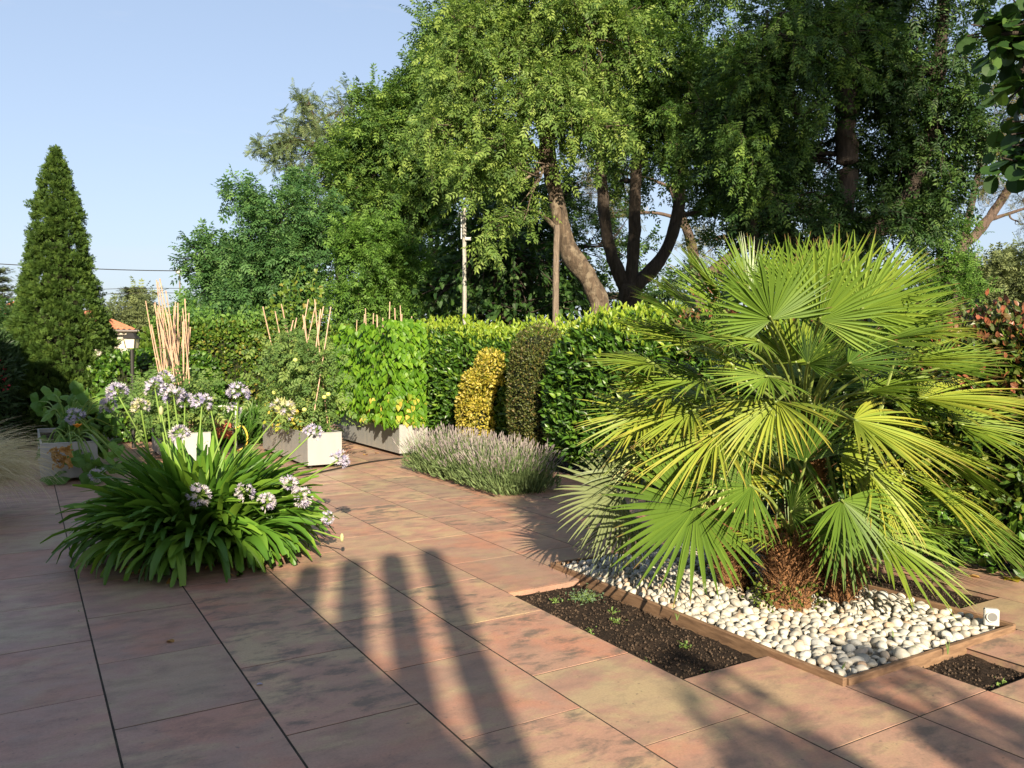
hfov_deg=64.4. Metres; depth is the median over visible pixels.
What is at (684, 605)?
pebble
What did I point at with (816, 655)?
pebble
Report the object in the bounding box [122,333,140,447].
garden lantern
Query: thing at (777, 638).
pebble
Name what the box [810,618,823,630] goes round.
pebble
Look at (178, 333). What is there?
bamboo cane
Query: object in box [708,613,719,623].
pebble
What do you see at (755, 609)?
pebble
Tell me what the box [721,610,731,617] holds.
pebble
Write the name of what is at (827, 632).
pebble
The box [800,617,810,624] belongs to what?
pebble
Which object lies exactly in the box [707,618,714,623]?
pebble
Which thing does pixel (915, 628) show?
pebble
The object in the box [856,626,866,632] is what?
pebble
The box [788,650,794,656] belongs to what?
pebble
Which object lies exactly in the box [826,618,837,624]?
pebble
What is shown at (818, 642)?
pebble
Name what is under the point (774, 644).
pebble
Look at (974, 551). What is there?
shrub
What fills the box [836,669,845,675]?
pebble
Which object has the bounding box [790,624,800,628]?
pebble
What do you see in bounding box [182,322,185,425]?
bamboo cane
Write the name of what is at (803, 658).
pebble
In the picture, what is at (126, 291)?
cedar
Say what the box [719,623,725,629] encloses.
pebble
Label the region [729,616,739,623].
pebble
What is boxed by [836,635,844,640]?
pebble
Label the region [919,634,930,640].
pebble
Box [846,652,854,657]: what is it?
pebble
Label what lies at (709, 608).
pebble
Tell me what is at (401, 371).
climbing beans
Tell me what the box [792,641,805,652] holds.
pebble
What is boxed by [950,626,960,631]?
pebble
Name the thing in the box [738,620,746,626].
pebble
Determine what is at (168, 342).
bamboo cane
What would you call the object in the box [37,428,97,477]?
zinc planter
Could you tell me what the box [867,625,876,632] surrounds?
pebble
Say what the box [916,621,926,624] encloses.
pebble
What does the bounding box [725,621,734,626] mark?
pebble
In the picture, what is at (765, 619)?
pebble
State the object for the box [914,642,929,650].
pebble
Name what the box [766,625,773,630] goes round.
pebble
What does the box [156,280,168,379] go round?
bamboo cane
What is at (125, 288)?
overhead wire
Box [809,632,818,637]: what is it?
pebble
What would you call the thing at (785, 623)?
pebble
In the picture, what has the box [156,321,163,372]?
bamboo cane
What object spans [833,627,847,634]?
pebble
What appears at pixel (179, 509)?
agapanthus
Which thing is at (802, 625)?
pebble
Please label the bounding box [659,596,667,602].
pebble
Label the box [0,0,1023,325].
sky
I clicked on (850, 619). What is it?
pebble
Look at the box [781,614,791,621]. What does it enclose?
pebble
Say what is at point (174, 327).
bamboo cane
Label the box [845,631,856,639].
pebble
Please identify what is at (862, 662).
pebble
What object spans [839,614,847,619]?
pebble
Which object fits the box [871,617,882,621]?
pebble
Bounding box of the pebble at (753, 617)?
[747,615,758,620]
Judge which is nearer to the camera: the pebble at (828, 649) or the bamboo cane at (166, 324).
the pebble at (828, 649)
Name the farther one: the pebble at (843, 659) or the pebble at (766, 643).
the pebble at (766, 643)
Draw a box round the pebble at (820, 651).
[811,649,823,657]
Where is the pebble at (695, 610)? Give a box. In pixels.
[690,606,700,615]
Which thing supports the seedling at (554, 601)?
on the soil
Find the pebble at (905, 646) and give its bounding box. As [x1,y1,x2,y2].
[902,644,910,649]
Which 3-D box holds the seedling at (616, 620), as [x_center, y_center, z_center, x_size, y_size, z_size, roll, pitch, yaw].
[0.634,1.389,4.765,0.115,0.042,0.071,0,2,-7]
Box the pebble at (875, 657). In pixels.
[871,655,879,660]
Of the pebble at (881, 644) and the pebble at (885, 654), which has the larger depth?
the pebble at (881, 644)
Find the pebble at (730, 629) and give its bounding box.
[726,626,735,633]
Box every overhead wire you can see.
[0,288,186,293]
[2,264,332,270]
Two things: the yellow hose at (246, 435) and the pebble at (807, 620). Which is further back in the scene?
the yellow hose at (246, 435)
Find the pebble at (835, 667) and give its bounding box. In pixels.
[833,665,845,671]
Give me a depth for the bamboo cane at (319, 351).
11.14 m
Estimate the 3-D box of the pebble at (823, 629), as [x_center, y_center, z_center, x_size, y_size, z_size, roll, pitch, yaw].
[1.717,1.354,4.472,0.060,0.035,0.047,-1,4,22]
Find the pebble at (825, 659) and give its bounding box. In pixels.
[817,654,831,665]
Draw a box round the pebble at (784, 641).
[779,639,791,644]
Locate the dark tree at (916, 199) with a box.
[654,0,1021,270]
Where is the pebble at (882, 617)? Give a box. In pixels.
[877,615,885,620]
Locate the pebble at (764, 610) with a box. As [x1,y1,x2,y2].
[760,608,769,613]
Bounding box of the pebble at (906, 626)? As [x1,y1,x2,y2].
[901,623,910,629]
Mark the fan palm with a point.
(804, 539)
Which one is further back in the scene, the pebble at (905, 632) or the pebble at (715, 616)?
the pebble at (715, 616)
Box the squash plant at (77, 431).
[30,380,128,484]
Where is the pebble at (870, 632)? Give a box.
[866,629,874,635]
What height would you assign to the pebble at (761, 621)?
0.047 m
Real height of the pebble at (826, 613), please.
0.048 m
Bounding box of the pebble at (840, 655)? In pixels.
[837,653,847,660]
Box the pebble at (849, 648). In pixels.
[844,644,855,652]
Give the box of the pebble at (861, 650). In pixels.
[854,647,867,654]
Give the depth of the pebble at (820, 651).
4.12 m
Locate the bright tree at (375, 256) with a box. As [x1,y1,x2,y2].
[301,199,441,344]
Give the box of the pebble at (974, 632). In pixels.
[968,629,979,635]
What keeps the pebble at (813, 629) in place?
on the soil
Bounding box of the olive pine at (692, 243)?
[570,141,831,306]
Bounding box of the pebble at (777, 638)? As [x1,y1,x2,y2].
[773,635,781,641]
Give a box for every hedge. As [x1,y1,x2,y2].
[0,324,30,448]
[128,300,374,421]
[374,313,505,433]
[468,312,576,444]
[537,298,721,472]
[662,287,904,504]
[819,288,1023,568]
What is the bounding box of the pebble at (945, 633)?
[941,631,952,638]
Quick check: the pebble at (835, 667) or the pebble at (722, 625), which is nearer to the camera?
the pebble at (835, 667)
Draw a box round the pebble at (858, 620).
[853,617,863,625]
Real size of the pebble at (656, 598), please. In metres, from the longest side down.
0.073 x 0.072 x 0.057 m
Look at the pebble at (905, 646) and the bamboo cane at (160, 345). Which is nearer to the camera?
the pebble at (905, 646)
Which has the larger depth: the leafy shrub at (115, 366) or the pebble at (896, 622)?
the leafy shrub at (115, 366)
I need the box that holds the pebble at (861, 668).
[855,664,868,672]
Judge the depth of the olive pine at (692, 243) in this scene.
29.67 m
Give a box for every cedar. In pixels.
[0,267,16,305]
[109,285,171,314]
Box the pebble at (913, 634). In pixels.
[907,632,918,636]
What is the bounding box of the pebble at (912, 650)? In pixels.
[906,646,918,655]
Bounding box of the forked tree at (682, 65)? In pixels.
[560,0,757,309]
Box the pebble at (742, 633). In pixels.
[736,630,745,636]
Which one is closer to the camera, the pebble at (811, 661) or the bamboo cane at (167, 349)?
the pebble at (811, 661)
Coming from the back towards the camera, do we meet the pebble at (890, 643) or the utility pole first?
the utility pole
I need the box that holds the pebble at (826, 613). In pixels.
[821,611,830,616]
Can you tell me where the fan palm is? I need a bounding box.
[549,226,1023,622]
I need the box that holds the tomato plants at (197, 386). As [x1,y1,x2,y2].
[108,364,250,443]
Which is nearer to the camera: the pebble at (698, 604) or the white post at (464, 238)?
the pebble at (698, 604)
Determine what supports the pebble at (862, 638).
on the soil
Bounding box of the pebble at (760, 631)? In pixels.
[754,628,766,637]
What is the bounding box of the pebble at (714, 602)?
[710,599,721,607]
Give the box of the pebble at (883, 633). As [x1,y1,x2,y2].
[878,630,886,636]
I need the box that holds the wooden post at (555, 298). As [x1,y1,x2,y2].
[552,225,559,325]
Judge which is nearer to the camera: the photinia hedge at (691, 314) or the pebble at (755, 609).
the pebble at (755, 609)
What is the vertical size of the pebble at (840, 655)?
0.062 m
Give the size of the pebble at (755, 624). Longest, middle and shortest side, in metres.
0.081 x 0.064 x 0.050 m
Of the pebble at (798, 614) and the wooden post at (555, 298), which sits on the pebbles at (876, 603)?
the pebble at (798, 614)
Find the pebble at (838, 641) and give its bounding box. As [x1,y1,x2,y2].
[831,637,845,644]
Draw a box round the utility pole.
[175,268,181,312]
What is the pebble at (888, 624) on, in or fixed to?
on the soil
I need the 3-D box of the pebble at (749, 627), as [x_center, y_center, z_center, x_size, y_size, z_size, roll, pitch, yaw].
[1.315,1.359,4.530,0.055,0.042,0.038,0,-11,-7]
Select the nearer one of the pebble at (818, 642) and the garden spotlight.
the pebble at (818, 642)
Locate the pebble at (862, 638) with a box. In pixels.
[856,634,867,642]
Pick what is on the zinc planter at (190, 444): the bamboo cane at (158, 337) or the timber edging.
the bamboo cane at (158, 337)
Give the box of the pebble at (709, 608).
[704,604,715,613]
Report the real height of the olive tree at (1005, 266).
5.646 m
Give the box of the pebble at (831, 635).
[827,633,836,638]
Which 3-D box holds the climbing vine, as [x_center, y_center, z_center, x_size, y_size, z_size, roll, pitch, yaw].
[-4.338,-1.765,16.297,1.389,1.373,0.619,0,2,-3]
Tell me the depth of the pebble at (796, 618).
4.64 m
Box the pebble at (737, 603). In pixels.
[730,599,741,607]
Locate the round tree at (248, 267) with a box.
[167,159,355,329]
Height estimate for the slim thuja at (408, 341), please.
2.050 m
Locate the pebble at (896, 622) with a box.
[889,618,903,626]
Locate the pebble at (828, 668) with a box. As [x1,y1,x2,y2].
[824,666,833,672]
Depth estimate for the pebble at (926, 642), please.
4.27 m
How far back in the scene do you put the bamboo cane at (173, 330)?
12.09 m
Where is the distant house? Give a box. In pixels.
[5,311,140,356]
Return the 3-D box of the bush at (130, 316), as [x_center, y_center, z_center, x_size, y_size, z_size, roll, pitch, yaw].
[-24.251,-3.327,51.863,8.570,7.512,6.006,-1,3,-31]
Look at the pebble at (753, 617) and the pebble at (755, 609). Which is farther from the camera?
the pebble at (755, 609)
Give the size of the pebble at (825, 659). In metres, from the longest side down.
0.073 x 0.072 x 0.057 m
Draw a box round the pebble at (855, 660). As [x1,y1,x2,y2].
[849,656,864,665]
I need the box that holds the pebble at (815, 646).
[812,644,821,650]
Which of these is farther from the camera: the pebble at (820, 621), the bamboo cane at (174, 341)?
the bamboo cane at (174, 341)
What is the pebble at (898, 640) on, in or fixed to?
on the soil
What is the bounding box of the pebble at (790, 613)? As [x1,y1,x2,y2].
[783,611,792,617]
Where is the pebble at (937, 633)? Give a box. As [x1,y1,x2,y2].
[934,630,942,638]
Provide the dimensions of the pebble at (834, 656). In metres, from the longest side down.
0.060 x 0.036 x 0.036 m
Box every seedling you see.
[549,595,562,602]
[609,617,619,623]
[679,641,691,649]
[991,678,1006,686]
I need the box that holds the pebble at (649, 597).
[644,595,653,599]
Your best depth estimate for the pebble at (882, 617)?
4.64 m
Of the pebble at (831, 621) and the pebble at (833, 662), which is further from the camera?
the pebble at (831, 621)
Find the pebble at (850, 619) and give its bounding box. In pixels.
[845,616,853,624]
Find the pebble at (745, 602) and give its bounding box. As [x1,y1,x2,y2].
[741,600,749,605]
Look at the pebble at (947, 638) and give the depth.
4.33 m
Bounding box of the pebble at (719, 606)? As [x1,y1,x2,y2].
[716,603,722,609]
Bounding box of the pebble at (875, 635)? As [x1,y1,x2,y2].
[870,634,881,637]
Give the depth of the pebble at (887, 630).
4.44 m
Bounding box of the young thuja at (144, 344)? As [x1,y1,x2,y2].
[135,325,162,358]
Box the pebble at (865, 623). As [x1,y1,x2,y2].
[862,620,868,626]
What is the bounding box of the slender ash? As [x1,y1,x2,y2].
[639,0,907,264]
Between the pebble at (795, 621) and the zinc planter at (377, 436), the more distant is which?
the zinc planter at (377, 436)
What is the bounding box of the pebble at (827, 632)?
[824,630,837,635]
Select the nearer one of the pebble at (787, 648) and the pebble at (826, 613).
the pebble at (787, 648)
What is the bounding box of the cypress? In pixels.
[0,144,123,444]
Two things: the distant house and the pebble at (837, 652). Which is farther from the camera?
the distant house
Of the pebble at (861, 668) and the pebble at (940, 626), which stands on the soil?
the pebble at (861, 668)
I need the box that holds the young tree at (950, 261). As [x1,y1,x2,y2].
[894,214,1002,316]
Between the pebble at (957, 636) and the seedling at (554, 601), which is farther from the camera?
the seedling at (554, 601)
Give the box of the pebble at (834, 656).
[831,654,836,660]
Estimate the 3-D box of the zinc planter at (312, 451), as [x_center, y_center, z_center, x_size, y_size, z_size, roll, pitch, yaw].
[-3.118,0.853,11.930,0.478,0.480,2.358,-1,3,-31]
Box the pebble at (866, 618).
[863,616,870,620]
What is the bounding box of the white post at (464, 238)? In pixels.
[458,208,470,324]
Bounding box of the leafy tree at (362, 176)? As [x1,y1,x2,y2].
[298,0,504,322]
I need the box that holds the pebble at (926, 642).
[919,638,930,647]
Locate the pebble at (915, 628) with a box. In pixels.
[909,625,924,633]
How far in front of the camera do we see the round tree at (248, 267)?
19.25 m
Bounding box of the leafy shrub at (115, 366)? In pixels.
[81,346,227,441]
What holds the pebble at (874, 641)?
on the pebbles at (876, 603)
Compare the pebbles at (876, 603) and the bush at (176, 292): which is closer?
the pebbles at (876, 603)
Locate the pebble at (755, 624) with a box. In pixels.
[749,621,761,627]
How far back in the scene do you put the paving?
3.97 m
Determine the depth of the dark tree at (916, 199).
12.44 m
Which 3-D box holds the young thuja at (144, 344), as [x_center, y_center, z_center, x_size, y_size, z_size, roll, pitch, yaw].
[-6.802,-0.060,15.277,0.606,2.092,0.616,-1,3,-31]
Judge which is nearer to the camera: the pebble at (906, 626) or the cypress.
the pebble at (906, 626)
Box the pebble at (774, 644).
[770,641,778,647]
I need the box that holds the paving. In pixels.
[0,423,1023,767]
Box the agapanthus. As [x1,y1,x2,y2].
[40,370,349,586]
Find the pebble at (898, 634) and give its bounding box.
[888,631,902,637]
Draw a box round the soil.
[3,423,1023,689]
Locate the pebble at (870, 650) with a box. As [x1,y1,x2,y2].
[866,647,872,653]
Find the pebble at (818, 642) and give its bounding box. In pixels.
[811,639,824,647]
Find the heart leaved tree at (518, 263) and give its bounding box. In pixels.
[404,192,618,328]
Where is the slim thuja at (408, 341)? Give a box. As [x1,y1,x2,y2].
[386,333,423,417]
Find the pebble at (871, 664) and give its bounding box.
[866,661,877,668]
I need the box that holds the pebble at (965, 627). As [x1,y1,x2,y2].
[961,625,969,630]
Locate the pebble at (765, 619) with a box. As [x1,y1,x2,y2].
[760,617,767,623]
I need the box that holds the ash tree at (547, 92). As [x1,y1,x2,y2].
[378,0,686,316]
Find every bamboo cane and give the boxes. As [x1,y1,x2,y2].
[145,301,159,374]
[151,325,160,370]
[155,302,163,374]
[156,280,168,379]
[156,312,192,430]
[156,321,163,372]
[157,282,175,369]
[157,306,188,427]
[158,313,168,371]
[159,279,192,432]
[162,303,180,423]
[162,318,173,384]
[163,318,165,410]
[165,291,189,430]
[167,314,178,412]
[171,306,174,367]
[173,302,175,358]
[177,303,180,414]
[177,316,181,356]
[182,309,193,429]
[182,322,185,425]
[182,328,184,421]
[183,327,190,420]
[184,299,189,377]
[186,313,189,365]
[262,307,274,356]
[297,307,323,427]
[302,315,319,420]
[303,309,320,428]
[305,303,316,354]
[311,307,330,428]
[314,300,328,429]
[388,302,389,393]
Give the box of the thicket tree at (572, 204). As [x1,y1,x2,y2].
[419,143,715,325]
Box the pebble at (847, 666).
[842,662,849,670]
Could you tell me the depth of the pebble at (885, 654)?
4.10 m
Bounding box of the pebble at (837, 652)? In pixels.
[835,650,844,654]
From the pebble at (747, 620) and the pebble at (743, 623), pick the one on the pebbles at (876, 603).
the pebble at (747, 620)
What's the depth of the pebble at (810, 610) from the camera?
4.81 m
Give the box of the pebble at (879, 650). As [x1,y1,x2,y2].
[877,648,885,654]
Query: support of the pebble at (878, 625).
on the pebbles at (876, 603)
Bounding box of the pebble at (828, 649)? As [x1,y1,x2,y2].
[825,646,831,652]
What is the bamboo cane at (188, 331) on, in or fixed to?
on the zinc planter at (190, 444)
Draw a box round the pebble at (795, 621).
[791,619,798,624]
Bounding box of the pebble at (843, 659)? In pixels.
[838,657,852,665]
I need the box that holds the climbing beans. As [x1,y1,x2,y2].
[326,318,428,429]
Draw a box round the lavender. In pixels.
[392,423,566,495]
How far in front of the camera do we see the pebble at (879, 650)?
4.15 m
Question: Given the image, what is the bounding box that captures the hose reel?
[209,405,236,447]
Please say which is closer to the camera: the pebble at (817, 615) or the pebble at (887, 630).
the pebble at (887, 630)
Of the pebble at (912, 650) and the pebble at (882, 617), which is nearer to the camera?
the pebble at (912, 650)
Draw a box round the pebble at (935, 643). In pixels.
[931,640,939,647]
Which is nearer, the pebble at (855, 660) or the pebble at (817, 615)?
the pebble at (855, 660)
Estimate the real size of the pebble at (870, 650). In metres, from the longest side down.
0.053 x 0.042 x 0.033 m
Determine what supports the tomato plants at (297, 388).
in the zinc planter at (312, 451)
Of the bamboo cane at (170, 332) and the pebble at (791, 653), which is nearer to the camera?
the pebble at (791, 653)
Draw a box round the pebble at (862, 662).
[857,661,866,665]
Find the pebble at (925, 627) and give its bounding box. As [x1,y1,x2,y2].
[919,624,927,630]
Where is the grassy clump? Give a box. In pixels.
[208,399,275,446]
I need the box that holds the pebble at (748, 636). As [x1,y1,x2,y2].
[745,634,753,639]
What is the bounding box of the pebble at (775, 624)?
[769,620,779,630]
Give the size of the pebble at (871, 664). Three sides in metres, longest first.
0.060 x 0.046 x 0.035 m
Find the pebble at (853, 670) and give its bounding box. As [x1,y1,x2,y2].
[851,668,856,674]
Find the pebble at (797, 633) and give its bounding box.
[790,630,801,639]
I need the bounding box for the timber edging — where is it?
[550,542,1015,685]
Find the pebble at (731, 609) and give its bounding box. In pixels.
[724,607,734,612]
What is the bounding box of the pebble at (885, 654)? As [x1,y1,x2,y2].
[880,651,889,661]
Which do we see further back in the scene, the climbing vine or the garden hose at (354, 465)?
the climbing vine
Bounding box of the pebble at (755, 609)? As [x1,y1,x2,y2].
[752,607,759,612]
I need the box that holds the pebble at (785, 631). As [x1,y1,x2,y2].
[780,629,788,635]
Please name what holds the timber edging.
on the soil
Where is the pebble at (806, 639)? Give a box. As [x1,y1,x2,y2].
[799,635,811,645]
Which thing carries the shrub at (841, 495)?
on the soil
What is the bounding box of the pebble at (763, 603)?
[758,600,767,608]
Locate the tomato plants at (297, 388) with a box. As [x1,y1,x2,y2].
[241,317,367,442]
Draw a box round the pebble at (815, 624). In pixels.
[812,621,818,628]
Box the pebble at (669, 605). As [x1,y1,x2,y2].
[666,603,675,607]
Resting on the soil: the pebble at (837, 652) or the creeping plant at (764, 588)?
the creeping plant at (764, 588)
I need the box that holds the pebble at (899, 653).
[893,647,909,659]
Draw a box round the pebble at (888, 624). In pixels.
[883,622,894,628]
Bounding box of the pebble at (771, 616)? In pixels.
[767,614,777,618]
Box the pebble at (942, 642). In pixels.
[939,639,946,645]
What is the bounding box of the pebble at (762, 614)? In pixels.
[760,612,768,617]
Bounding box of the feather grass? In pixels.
[0,416,74,510]
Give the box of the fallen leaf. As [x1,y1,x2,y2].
[1003,576,1021,581]
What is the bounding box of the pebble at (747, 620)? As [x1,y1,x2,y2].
[742,618,749,623]
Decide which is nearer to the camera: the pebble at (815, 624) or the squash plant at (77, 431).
the pebble at (815, 624)
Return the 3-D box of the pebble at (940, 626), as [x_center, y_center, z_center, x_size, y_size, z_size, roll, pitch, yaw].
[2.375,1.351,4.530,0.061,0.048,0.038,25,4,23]
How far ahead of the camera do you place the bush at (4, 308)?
39.05 m
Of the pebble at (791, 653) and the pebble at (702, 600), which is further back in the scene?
the pebble at (702, 600)
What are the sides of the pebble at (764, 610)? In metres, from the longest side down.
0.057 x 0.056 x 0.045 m
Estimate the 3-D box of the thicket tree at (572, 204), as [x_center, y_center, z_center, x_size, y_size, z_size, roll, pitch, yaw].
[1.574,-3.913,26.788,10.727,9.063,6.119,0,2,1]
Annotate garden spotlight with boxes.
[983,607,999,628]
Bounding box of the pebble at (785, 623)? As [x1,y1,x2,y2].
[781,620,788,627]
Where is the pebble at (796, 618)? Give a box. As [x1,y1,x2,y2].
[791,616,799,621]
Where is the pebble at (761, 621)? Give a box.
[756,619,764,624]
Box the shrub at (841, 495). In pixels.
[696,469,852,517]
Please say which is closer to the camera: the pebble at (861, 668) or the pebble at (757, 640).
the pebble at (861, 668)
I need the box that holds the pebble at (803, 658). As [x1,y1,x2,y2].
[798,656,806,660]
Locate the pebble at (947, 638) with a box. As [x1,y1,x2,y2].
[944,636,952,642]
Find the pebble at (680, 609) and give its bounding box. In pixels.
[674,606,684,612]
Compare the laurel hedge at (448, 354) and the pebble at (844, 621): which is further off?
the laurel hedge at (448, 354)
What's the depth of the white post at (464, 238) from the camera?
14.50 m
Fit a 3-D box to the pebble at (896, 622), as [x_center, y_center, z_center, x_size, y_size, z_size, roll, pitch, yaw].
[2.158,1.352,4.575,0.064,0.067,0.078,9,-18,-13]
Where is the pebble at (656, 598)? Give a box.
[653,595,660,602]
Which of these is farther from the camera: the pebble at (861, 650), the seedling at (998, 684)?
the pebble at (861, 650)
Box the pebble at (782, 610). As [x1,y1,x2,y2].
[778,608,787,613]
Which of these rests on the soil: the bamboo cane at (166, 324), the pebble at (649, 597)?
the pebble at (649, 597)
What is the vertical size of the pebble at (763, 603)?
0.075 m
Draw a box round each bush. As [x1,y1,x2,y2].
[0,283,32,329]
[85,275,172,343]
[157,283,221,336]
[505,321,568,456]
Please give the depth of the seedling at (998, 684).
3.86 m
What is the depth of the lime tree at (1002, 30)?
5.39 m
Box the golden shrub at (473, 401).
[453,347,506,442]
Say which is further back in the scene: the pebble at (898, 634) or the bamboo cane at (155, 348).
the bamboo cane at (155, 348)
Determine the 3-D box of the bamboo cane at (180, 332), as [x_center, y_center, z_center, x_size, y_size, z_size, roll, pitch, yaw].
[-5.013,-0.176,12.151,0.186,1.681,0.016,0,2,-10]
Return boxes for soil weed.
[560,583,604,604]
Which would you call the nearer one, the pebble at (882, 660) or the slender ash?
the pebble at (882, 660)
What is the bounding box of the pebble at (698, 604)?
[693,602,700,607]
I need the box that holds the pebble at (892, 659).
[888,656,897,661]
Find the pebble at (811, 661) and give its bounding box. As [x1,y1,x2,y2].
[806,658,815,664]
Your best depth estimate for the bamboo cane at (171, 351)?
11.00 m
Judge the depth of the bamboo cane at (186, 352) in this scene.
11.11 m
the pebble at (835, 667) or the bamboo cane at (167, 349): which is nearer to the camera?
the pebble at (835, 667)
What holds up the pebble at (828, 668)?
on the pebbles at (876, 603)
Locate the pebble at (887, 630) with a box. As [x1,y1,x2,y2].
[884,628,891,636]
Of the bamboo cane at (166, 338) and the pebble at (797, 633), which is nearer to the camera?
the pebble at (797, 633)
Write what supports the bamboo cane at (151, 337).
on the zinc planter at (190, 444)
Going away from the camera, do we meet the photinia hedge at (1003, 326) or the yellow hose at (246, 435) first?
the photinia hedge at (1003, 326)
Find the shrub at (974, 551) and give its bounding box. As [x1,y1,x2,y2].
[889,505,1023,577]
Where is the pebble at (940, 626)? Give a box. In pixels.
[932,622,944,630]
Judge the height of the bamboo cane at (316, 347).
1.754 m
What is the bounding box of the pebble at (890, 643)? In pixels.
[886,640,897,646]
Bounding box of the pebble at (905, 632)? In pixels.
[898,628,909,635]
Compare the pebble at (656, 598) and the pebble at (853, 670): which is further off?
the pebble at (656, 598)
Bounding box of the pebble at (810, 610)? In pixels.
[808,608,816,613]
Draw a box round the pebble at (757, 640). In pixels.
[751,638,760,642]
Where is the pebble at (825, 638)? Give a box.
[819,635,831,643]
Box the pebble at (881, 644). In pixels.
[876,640,887,650]
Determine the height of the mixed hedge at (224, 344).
2.715 m
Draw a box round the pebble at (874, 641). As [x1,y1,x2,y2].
[870,637,883,648]
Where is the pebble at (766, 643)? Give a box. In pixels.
[760,641,771,647]
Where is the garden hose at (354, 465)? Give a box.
[300,457,410,475]
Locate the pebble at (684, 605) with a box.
[680,603,688,607]
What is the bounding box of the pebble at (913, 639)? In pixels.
[908,636,920,643]
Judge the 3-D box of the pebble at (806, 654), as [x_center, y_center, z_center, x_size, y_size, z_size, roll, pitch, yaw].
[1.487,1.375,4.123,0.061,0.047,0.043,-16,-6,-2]
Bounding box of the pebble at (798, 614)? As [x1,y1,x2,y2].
[793,611,802,617]
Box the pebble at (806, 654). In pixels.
[799,650,810,658]
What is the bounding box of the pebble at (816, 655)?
[813,653,820,660]
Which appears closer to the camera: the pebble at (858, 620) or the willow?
the pebble at (858, 620)
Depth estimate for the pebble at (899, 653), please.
4.08 m
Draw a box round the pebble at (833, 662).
[830,660,838,665]
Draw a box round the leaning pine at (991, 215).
[949,61,1023,313]
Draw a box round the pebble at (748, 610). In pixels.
[743,606,753,614]
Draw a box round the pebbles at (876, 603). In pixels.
[562,542,994,676]
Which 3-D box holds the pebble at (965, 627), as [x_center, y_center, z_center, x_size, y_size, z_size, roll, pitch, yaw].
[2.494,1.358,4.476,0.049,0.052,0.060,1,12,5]
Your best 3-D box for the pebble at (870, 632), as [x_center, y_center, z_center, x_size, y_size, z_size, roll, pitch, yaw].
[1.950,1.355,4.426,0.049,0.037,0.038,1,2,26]
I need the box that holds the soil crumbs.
[520,570,1023,690]
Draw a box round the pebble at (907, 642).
[902,640,913,645]
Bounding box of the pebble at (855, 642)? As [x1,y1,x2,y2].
[849,639,861,648]
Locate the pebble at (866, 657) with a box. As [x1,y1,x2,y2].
[855,653,870,661]
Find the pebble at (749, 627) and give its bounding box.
[744,624,752,630]
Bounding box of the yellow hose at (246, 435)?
[234,425,247,450]
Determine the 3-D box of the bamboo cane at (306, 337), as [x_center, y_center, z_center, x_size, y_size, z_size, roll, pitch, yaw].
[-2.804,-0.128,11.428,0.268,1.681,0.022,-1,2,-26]
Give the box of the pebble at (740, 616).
[734,613,744,619]
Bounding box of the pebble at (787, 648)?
[782,644,795,653]
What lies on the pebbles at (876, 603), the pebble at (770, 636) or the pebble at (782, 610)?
the pebble at (782, 610)
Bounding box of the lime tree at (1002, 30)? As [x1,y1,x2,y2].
[956,0,1023,200]
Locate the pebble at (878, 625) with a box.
[872,622,882,629]
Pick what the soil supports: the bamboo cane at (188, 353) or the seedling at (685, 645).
the seedling at (685, 645)
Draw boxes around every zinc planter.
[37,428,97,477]
[152,427,210,460]
[263,422,341,468]
[343,415,427,455]
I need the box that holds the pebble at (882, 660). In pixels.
[878,657,886,664]
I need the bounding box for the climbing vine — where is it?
[261,263,328,329]
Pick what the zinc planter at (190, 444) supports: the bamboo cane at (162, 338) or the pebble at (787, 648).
the bamboo cane at (162, 338)
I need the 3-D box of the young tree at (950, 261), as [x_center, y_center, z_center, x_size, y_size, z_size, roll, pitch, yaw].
[8.952,-1.286,16.856,1.986,4.577,2.066,1,2,17]
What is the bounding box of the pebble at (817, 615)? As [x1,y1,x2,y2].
[811,611,821,618]
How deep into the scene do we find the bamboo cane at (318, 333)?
11.54 m
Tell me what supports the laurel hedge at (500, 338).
on the soil
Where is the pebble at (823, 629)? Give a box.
[819,627,829,632]
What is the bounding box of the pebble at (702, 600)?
[695,596,706,604]
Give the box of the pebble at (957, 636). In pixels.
[952,632,963,641]
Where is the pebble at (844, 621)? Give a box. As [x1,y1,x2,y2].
[840,618,847,625]
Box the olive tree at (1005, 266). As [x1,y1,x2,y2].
[905,232,1023,315]
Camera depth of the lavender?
9.27 m
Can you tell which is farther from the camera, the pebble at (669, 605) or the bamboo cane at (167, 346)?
the bamboo cane at (167, 346)
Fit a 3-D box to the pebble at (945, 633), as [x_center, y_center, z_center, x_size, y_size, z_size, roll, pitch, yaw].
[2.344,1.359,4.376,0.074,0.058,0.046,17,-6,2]
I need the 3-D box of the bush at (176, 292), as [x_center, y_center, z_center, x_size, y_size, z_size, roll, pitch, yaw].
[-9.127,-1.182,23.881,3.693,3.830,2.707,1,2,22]
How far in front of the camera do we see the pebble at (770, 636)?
4.36 m
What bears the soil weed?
on the soil
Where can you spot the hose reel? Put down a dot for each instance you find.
(229, 434)
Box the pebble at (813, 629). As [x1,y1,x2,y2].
[808,626,817,632]
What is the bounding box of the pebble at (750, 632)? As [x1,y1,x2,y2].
[745,630,755,635]
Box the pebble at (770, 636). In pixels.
[766,634,778,639]
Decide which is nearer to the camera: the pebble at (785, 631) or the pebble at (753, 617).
the pebble at (785, 631)
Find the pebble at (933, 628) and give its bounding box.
[931,626,939,632]
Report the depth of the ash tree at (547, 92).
14.04 m
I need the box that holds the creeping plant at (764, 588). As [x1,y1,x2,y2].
[741,572,831,612]
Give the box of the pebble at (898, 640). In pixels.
[893,637,904,645]
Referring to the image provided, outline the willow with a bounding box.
[242,76,360,322]
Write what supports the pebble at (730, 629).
on the soil
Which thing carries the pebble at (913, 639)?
on the pebbles at (876, 603)
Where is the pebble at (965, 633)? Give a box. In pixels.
[959,630,970,636]
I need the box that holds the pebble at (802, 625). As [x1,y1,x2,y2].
[799,622,806,628]

